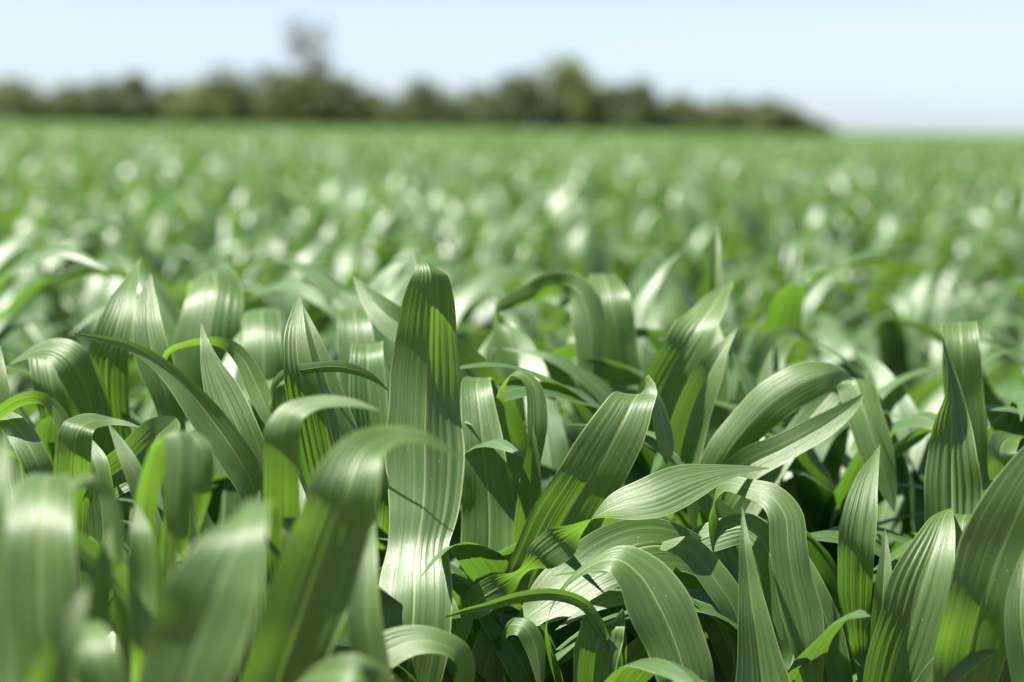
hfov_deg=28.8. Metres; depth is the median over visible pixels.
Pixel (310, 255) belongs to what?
maize plant
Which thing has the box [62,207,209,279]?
maize plant
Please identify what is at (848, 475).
maize plant
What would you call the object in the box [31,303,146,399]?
maize plant
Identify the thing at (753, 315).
maize plant
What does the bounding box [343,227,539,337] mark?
maize plant
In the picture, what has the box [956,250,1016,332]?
maize plant
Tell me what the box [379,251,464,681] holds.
maize plant
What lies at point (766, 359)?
maize plant
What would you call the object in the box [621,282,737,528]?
maize plant
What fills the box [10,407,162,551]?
maize plant
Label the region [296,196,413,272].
maize plant
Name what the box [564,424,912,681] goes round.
maize plant
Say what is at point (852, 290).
maize plant
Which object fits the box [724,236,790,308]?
maize plant
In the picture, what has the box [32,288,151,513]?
maize plant
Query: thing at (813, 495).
maize plant
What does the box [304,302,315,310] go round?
maize plant
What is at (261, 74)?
tree
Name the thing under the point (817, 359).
maize plant
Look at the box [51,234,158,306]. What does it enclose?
maize plant
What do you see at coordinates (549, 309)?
maize plant
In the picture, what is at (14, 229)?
maize plant
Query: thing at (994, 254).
maize plant
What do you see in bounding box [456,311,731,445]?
maize plant
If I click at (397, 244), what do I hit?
maize plant
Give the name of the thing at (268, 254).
maize plant
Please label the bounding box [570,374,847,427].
maize plant
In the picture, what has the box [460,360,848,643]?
maize plant
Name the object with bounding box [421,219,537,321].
maize plant
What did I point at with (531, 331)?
maize plant
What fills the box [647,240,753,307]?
maize plant
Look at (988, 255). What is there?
maize plant
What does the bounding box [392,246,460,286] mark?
maize plant
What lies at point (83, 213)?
maize plant
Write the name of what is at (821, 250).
maize plant
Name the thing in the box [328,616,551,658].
maize plant
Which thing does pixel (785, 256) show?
maize plant
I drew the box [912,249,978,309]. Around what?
maize plant
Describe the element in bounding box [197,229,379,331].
maize plant
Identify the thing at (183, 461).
maize plant
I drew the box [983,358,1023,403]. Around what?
maize plant
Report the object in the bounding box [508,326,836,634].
maize plant
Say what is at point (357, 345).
maize plant
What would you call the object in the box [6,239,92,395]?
maize plant
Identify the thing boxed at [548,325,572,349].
maize plant
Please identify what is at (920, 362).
maize plant
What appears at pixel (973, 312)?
maize plant
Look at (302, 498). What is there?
maize plant
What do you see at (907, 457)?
maize plant
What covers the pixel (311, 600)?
maize plant
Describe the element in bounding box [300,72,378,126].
bush
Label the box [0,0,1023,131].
sky
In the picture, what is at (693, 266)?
maize plant
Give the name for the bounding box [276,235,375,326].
maize plant
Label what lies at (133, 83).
bush
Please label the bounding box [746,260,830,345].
maize plant
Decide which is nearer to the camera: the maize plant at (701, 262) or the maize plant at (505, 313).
the maize plant at (505, 313)
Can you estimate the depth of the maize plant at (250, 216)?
7.29 m
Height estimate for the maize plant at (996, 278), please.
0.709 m
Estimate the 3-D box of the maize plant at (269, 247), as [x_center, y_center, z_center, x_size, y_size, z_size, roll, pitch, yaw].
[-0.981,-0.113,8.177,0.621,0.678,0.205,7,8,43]
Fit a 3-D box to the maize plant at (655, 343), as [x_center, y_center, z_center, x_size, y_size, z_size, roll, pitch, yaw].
[0.356,0.304,3.346,0.827,0.929,0.519,-3,7,-30]
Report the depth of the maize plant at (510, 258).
7.18 m
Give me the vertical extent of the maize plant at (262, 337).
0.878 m
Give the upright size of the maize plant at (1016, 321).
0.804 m
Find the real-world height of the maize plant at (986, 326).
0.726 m
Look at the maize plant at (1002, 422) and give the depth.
2.43 m
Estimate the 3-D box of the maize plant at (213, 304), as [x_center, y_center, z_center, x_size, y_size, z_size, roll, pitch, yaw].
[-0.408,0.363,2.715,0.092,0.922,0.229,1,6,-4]
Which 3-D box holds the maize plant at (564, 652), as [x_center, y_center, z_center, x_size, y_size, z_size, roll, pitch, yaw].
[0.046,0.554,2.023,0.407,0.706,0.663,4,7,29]
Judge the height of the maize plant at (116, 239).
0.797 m
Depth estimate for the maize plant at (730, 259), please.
7.88 m
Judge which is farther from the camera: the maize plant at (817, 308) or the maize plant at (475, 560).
the maize plant at (817, 308)
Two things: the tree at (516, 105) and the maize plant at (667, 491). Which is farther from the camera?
the tree at (516, 105)
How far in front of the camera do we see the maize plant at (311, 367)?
1.98 m
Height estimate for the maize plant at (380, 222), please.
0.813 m
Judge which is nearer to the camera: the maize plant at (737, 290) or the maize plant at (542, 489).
the maize plant at (542, 489)
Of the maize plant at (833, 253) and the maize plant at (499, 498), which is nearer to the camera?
the maize plant at (499, 498)
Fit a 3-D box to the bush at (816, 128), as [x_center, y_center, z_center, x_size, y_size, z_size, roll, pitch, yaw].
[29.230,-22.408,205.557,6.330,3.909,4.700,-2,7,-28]
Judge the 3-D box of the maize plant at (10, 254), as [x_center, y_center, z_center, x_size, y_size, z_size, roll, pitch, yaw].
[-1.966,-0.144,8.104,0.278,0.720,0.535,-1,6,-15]
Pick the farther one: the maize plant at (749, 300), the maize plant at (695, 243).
the maize plant at (695, 243)
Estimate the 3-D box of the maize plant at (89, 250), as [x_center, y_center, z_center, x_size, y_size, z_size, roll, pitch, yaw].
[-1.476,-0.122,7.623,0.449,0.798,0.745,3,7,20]
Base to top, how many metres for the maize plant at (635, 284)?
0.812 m
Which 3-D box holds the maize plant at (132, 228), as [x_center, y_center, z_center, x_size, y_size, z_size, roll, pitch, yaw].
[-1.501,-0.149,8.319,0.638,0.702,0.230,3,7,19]
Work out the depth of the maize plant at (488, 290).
4.72 m
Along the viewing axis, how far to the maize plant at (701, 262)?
7.27 m
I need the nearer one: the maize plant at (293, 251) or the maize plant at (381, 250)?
the maize plant at (381, 250)
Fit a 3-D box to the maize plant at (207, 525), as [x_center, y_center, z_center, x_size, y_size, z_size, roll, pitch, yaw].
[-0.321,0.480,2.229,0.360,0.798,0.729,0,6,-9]
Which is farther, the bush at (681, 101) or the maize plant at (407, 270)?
the bush at (681, 101)
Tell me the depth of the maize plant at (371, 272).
6.37 m
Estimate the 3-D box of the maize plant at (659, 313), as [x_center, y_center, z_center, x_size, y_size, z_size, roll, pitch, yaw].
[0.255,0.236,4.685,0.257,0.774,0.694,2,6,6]
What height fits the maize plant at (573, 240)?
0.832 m
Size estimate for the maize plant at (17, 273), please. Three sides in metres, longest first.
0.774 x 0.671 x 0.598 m
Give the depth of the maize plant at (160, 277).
5.79 m
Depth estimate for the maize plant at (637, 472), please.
2.27 m
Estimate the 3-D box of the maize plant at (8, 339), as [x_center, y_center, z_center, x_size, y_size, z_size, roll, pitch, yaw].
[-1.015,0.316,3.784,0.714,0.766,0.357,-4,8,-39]
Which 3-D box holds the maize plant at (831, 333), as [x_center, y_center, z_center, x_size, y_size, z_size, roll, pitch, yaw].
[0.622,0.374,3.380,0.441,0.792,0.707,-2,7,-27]
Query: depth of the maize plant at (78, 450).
1.88 m
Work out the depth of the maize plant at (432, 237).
7.29 m
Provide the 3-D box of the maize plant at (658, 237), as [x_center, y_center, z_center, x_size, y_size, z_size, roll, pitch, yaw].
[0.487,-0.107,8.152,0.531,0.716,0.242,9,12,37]
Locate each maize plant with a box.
[0,222,28,391]
[0,227,88,365]
[0,228,59,268]
[0,241,107,305]
[0,242,63,341]
[0,246,108,341]
[0,248,134,380]
[0,257,156,420]
[0,280,37,391]
[0,285,187,400]
[0,289,47,338]
[0,299,48,364]
[0,343,154,508]
[0,346,68,507]
[0,431,127,681]
[3,239,141,336]
[4,278,194,384]
[5,330,250,527]
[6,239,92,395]
[9,338,115,462]
[10,345,30,349]
[10,379,283,553]
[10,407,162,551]
[11,293,141,385]
[13,223,69,283]
[13,297,141,392]
[14,403,37,419]
[17,323,43,389]
[21,335,228,485]
[23,313,138,381]
[31,257,265,344]
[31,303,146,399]
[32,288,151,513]
[33,208,88,271]
[34,192,162,287]
[47,205,163,298]
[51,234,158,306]
[53,413,161,628]
[56,238,96,294]
[58,273,168,335]
[61,247,197,320]
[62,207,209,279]
[62,216,299,300]
[68,239,225,289]
[70,250,469,377]
[70,430,213,681]
[73,323,263,502]
[88,210,190,284]
[88,257,179,550]
[101,280,172,395]
[104,277,187,303]
[108,221,140,260]
[110,624,115,643]
[111,233,264,309]
[112,395,379,681]
[114,252,390,380]
[117,411,408,681]
[123,214,178,289]
[123,483,305,551]
[129,266,581,434]
[133,274,271,552]
[134,259,294,399]
[137,497,315,681]
[145,232,220,273]
[146,221,276,284]
[162,244,186,296]
[167,220,285,308]
[171,205,276,285]
[173,269,242,431]
[174,236,340,349]
[175,273,337,334]
[185,199,296,264]
[186,197,277,267]
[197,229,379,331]
[202,228,309,279]
[215,329,571,527]
[217,228,279,284]
[223,203,355,280]
[226,206,271,265]
[236,213,367,324]
[238,239,290,308]
[241,284,392,340]
[241,425,466,681]
[243,308,284,436]
[246,260,668,407]
[259,212,407,272]
[263,267,394,352]
[268,241,313,255]
[268,294,387,538]
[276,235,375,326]
[278,269,331,354]
[285,376,472,585]
[290,261,506,298]
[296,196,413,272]
[299,625,474,681]
[301,228,393,257]
[303,207,442,269]
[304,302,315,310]
[311,312,569,404]
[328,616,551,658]
[334,586,629,681]
[335,225,410,274]
[336,221,427,258]
[338,275,527,565]
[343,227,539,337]
[347,538,701,681]
[349,228,388,291]
[352,204,408,259]
[358,237,469,273]
[360,229,481,275]
[375,239,499,373]
[378,567,381,579]
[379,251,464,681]
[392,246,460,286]
[399,221,523,305]
[402,219,572,275]
[406,209,588,333]
[415,204,496,272]
[418,195,560,272]
[420,215,505,274]
[420,518,626,681]
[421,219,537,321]
[441,464,769,681]
[442,518,738,681]
[445,256,492,339]
[446,251,589,332]
[448,438,585,608]
[456,280,490,345]
[456,307,564,398]
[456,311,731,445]
[457,236,537,348]
[458,397,779,681]
[459,370,547,681]
[460,248,762,403]
[460,305,570,394]
[460,311,569,389]
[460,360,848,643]
[461,220,641,346]
[467,248,503,347]
[468,234,539,313]
[480,293,583,441]
[488,326,525,362]
[489,199,585,320]
[491,237,739,344]
[492,272,641,426]
[493,246,924,441]
[495,375,673,681]
[502,348,923,552]
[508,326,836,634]
[515,203,652,269]
[521,237,670,302]
[526,222,688,324]
[533,217,591,271]
[535,311,553,349]
[536,238,579,349]
[540,462,549,492]
[541,242,806,428]
[543,215,590,263]
[547,326,743,404]
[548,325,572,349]
[551,570,794,681]
[556,234,695,292]
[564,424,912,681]
[570,349,1018,570]
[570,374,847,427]
[577,218,641,303]
[580,206,689,301]
[583,232,672,273]
[599,227,756,338]
[605,258,635,279]
[620,226,766,313]
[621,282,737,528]
[625,248,787,339]
[626,411,936,644]
[631,223,723,325]
[632,273,757,345]
[642,295,680,378]
[643,264,854,341]
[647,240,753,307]
[647,320,819,399]
[651,366,941,566]
[656,273,779,329]
[660,610,869,681]
[664,295,746,395]
[665,267,891,364]
[672,476,823,681]
[678,235,801,300]
[681,250,752,295]
[687,279,847,356]
[688,362,896,529]
[709,223,814,414]
[714,477,995,681]
[715,400,1016,652]
[722,209,829,324]
[722,260,790,314]
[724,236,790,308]
[732,312,898,415]
[736,249,842,299]
[736,272,766,359]
[741,235,949,338]
[743,260,874,355]
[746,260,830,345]
[756,264,852,291]
[765,349,1023,543]
[766,308,820,361]
[780,202,820,281]
[782,340,915,541]
[797,347,1023,400]
[798,225,937,299]
[801,318,822,361]
[807,314,1011,408]
[807,352,820,361]
[807,526,1001,681]
[808,392,1023,562]
[809,445,891,681]
[812,301,938,379]
[817,253,870,357]
[823,244,952,324]
[826,249,898,314]
[828,278,934,376]
[835,270,949,358]
[835,403,930,485]
[843,254,881,288]
[852,272,936,382]
[857,350,929,532]
[859,265,935,392]
[863,508,998,681]
[884,239,1023,322]
[885,317,1005,425]
[887,296,979,386]
[894,256,1020,377]
[897,254,978,328]
[899,228,1013,329]
[906,311,1019,427]
[907,322,1023,391]
[910,254,974,336]
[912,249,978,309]
[918,277,1023,403]
[920,274,1023,366]
[924,321,1023,523]
[927,278,1023,346]
[931,208,1023,299]
[932,446,1023,681]
[940,253,1000,316]
[941,332,1023,365]
[944,316,1023,377]
[946,286,1023,376]
[955,234,1023,351]
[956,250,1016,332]
[967,263,1023,340]
[977,314,1023,382]
[978,267,1023,317]
[978,330,1023,353]
[980,252,997,313]
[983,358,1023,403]
[988,281,1023,402]
[990,246,1023,348]
[991,375,1023,385]
[1002,657,1011,681]
[1009,404,1023,452]
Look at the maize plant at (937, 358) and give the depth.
4.54 m
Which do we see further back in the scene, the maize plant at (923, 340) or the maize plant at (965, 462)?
the maize plant at (923, 340)
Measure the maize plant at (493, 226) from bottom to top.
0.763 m
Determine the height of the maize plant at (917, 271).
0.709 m
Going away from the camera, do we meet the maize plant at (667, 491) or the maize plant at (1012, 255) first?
the maize plant at (667, 491)
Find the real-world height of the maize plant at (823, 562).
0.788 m
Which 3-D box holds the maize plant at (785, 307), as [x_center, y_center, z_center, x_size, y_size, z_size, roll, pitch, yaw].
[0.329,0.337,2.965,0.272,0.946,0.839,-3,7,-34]
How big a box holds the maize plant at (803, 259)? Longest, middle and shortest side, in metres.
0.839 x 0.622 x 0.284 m
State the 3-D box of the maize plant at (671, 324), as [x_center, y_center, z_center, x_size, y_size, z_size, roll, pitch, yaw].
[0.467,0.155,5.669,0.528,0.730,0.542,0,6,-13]
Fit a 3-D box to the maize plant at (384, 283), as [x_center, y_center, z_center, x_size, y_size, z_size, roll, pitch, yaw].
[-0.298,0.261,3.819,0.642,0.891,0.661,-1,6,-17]
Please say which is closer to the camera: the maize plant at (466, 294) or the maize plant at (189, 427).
the maize plant at (189, 427)
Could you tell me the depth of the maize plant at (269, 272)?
6.74 m
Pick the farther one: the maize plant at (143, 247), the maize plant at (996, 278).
the maize plant at (996, 278)
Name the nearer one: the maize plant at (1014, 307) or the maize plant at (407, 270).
the maize plant at (1014, 307)
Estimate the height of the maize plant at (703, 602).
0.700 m
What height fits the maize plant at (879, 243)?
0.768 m
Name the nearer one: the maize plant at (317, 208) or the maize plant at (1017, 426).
the maize plant at (1017, 426)
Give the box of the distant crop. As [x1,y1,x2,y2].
[642,130,1023,138]
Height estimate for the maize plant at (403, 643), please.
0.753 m
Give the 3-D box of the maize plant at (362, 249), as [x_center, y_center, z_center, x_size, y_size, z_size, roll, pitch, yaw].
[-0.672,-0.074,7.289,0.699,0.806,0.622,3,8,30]
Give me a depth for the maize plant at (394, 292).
3.09 m
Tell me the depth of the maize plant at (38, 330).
4.04 m
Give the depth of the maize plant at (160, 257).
7.70 m
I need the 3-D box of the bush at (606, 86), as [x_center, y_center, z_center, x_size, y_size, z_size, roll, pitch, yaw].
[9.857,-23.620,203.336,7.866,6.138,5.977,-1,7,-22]
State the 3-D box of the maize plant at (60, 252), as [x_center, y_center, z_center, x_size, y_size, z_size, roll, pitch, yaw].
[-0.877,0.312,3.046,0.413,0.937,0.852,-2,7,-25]
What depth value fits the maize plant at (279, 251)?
7.90 m
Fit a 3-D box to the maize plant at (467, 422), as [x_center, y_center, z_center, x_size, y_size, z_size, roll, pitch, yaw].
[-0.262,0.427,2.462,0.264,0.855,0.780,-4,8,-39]
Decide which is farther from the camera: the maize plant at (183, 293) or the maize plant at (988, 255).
the maize plant at (988, 255)
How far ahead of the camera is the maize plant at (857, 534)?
1.99 m
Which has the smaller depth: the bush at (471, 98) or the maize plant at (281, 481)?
the maize plant at (281, 481)
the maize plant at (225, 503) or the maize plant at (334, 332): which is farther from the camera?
the maize plant at (334, 332)
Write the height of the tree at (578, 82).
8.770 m
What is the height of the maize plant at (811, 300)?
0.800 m
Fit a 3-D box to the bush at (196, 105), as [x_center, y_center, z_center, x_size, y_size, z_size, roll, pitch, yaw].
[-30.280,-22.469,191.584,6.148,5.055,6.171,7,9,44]
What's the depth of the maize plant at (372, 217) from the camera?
7.86 m
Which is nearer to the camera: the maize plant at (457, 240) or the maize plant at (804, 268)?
the maize plant at (804, 268)
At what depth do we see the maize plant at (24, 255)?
6.91 m
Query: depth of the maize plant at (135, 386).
5.41 m
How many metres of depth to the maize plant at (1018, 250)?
5.64 m
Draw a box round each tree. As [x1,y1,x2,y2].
[169,63,266,126]
[232,64,293,125]
[281,16,337,85]
[472,67,572,130]
[528,52,610,131]
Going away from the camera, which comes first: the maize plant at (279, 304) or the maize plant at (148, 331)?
the maize plant at (148, 331)
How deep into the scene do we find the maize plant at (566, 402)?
3.17 m
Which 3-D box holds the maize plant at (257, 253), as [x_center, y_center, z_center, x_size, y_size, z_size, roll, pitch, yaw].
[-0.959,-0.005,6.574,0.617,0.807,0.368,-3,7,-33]
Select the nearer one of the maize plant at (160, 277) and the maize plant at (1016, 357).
the maize plant at (1016, 357)
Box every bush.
[0,76,64,122]
[22,82,87,122]
[56,78,144,123]
[110,71,167,123]
[151,83,183,123]
[161,82,234,124]
[252,68,335,126]
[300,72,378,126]
[334,87,398,127]
[367,75,478,128]
[437,83,509,129]
[571,80,629,131]
[596,78,681,132]
[641,93,721,132]
[676,95,775,133]
[739,96,814,134]
[773,106,827,134]
[820,120,839,134]
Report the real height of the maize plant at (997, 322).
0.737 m
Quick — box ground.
[11,120,1023,390]
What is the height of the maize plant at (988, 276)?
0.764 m
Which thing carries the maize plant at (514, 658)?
on the ground
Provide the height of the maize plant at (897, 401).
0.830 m
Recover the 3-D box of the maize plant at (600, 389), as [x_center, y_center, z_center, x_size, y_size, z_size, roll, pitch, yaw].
[0.289,0.426,2.590,0.653,0.847,0.390,3,6,15]
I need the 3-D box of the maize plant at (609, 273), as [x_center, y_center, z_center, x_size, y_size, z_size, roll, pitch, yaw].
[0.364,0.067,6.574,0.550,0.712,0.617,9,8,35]
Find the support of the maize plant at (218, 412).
on the ground
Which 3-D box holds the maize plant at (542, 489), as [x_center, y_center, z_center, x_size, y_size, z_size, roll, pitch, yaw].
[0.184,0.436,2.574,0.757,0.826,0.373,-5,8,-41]
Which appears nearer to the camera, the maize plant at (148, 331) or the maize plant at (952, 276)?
the maize plant at (148, 331)
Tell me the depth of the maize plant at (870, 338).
5.78 m
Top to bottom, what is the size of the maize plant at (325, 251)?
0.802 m
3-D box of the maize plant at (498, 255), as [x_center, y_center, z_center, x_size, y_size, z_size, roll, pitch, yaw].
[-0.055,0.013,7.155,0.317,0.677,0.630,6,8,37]
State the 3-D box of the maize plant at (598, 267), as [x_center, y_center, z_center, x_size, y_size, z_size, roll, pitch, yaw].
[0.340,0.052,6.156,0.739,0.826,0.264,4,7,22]
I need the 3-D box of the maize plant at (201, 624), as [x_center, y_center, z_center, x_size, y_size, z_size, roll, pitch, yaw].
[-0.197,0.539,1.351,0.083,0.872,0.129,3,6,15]
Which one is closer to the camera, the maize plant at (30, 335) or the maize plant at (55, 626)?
the maize plant at (55, 626)
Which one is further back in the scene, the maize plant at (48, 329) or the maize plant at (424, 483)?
the maize plant at (48, 329)
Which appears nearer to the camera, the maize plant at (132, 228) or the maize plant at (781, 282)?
the maize plant at (781, 282)
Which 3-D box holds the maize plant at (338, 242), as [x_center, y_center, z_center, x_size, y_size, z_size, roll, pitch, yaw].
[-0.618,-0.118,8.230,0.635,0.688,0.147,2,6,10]
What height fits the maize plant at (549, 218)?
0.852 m
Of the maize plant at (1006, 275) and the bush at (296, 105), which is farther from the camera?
the bush at (296, 105)
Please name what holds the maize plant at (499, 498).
on the ground
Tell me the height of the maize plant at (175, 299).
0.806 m
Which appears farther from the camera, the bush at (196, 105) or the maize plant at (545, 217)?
the bush at (196, 105)
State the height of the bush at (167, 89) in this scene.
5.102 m
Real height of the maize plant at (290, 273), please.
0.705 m
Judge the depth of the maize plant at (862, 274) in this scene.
6.54 m
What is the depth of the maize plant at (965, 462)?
2.10 m
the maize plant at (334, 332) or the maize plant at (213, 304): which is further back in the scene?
the maize plant at (334, 332)
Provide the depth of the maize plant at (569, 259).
5.66 m
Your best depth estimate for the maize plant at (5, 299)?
4.61 m
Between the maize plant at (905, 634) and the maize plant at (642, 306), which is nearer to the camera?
the maize plant at (905, 634)
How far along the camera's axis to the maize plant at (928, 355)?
6.23 m
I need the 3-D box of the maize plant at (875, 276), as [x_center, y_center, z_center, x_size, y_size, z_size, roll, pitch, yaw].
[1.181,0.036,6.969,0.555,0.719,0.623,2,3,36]
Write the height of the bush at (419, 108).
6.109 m
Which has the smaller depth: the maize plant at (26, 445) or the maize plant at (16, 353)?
the maize plant at (26, 445)
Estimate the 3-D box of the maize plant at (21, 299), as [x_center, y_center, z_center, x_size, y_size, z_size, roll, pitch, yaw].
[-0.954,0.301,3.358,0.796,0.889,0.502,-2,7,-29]
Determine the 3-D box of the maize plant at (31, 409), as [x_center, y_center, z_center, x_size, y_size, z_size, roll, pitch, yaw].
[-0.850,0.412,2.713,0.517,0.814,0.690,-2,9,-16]
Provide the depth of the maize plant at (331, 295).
2.85 m
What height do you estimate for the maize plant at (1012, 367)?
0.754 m
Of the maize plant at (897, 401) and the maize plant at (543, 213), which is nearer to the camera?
the maize plant at (897, 401)
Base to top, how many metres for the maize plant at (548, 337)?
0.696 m
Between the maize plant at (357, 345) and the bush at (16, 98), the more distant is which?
the bush at (16, 98)
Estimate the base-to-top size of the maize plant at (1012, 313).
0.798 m
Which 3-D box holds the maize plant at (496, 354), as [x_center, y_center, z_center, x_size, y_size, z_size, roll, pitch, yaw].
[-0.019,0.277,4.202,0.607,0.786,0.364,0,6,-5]
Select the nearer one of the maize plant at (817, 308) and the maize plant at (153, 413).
the maize plant at (153, 413)
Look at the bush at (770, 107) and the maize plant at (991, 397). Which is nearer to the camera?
the maize plant at (991, 397)
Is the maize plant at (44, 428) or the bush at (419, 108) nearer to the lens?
the maize plant at (44, 428)
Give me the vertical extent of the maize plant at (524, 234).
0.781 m
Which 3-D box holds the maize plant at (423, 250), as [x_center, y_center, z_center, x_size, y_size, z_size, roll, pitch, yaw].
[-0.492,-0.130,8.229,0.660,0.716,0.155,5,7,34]
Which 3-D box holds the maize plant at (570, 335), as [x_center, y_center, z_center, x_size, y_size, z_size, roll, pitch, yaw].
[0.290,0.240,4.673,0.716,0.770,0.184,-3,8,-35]
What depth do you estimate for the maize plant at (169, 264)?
6.38 m
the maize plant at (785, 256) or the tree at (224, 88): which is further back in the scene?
the tree at (224, 88)
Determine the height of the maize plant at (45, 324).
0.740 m
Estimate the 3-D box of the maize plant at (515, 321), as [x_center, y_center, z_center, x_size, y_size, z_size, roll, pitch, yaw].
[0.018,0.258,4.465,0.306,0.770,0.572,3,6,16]
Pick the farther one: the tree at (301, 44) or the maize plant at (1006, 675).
the tree at (301, 44)
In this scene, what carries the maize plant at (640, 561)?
on the ground
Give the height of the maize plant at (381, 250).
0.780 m
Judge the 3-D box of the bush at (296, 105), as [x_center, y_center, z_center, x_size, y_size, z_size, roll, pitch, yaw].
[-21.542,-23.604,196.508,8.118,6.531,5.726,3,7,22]
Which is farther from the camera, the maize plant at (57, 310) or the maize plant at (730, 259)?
the maize plant at (730, 259)
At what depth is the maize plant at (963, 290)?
7.01 m
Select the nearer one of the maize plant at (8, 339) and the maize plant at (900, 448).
the maize plant at (900, 448)
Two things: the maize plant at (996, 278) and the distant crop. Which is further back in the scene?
the distant crop
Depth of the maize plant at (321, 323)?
5.78 m
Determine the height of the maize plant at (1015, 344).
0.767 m
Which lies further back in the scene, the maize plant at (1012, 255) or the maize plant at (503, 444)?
the maize plant at (1012, 255)
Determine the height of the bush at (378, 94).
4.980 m
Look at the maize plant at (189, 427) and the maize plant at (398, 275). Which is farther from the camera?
the maize plant at (398, 275)
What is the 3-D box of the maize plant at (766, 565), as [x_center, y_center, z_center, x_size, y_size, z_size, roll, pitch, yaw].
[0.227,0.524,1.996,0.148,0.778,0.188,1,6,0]
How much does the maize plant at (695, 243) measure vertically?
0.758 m
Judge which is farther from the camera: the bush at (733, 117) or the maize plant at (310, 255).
the bush at (733, 117)
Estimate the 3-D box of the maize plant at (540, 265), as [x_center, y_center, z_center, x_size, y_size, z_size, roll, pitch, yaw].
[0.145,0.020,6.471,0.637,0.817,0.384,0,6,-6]
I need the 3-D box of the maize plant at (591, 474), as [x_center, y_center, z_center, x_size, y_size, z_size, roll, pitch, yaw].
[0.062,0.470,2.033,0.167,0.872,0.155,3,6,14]
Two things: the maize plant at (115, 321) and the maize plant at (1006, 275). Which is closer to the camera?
the maize plant at (115, 321)
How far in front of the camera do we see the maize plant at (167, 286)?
4.89 m
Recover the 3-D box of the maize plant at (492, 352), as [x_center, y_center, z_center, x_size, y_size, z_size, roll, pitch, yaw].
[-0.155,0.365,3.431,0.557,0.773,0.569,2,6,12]
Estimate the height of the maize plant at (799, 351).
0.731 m
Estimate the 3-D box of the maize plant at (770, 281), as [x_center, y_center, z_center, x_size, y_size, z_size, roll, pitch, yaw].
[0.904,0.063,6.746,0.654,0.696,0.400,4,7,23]
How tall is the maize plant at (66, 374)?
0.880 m
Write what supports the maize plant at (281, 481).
on the ground
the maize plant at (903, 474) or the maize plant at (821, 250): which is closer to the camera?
the maize plant at (903, 474)
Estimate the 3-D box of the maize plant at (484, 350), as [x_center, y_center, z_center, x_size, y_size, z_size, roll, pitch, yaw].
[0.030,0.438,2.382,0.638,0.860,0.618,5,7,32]
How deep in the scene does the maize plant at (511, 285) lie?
5.36 m
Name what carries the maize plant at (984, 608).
on the ground
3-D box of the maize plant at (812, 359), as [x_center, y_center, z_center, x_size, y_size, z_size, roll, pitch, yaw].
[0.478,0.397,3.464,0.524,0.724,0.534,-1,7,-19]
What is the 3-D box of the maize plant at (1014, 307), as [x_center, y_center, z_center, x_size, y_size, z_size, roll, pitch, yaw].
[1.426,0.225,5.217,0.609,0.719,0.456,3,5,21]
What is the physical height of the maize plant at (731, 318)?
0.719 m
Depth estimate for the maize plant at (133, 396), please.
4.18 m
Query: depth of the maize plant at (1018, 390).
3.79 m
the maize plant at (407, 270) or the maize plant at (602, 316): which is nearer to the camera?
the maize plant at (602, 316)
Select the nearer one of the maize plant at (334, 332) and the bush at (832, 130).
the maize plant at (334, 332)
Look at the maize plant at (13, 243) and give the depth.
4.27 m
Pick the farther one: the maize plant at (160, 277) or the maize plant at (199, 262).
the maize plant at (199, 262)
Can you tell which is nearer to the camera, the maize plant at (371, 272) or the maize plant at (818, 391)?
the maize plant at (818, 391)
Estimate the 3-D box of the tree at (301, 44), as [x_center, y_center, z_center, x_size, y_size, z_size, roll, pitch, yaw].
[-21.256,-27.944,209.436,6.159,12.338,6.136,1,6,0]
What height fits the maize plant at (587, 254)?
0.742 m
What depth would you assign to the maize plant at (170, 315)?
2.75 m
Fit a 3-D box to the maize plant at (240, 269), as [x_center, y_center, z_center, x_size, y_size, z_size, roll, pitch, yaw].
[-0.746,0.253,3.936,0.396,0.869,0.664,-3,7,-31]
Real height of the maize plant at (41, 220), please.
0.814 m
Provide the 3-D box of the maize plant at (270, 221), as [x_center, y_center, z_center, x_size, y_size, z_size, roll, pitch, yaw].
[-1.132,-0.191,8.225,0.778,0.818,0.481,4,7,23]
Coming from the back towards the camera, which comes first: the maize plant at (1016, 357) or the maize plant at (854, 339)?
the maize plant at (854, 339)
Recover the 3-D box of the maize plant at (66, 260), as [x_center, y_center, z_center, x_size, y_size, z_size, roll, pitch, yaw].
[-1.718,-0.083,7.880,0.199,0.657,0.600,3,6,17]
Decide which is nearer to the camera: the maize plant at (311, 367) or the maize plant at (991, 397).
the maize plant at (311, 367)
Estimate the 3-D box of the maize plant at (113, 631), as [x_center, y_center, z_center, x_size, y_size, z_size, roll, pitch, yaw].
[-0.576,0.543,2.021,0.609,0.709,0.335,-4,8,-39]
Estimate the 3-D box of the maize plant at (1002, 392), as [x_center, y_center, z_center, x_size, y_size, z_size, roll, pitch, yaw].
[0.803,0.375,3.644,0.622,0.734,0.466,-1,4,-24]
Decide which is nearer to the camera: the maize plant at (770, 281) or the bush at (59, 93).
the maize plant at (770, 281)
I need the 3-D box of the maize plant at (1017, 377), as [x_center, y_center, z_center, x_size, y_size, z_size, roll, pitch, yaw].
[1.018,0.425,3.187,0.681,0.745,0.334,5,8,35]
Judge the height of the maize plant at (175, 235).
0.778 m
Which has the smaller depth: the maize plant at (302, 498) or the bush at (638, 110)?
the maize plant at (302, 498)
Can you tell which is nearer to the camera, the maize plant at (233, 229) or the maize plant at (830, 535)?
the maize plant at (830, 535)
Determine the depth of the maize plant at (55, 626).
1.36 m
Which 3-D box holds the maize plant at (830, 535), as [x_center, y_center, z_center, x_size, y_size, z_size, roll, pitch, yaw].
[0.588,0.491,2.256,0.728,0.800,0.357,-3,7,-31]
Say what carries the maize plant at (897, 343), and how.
on the ground

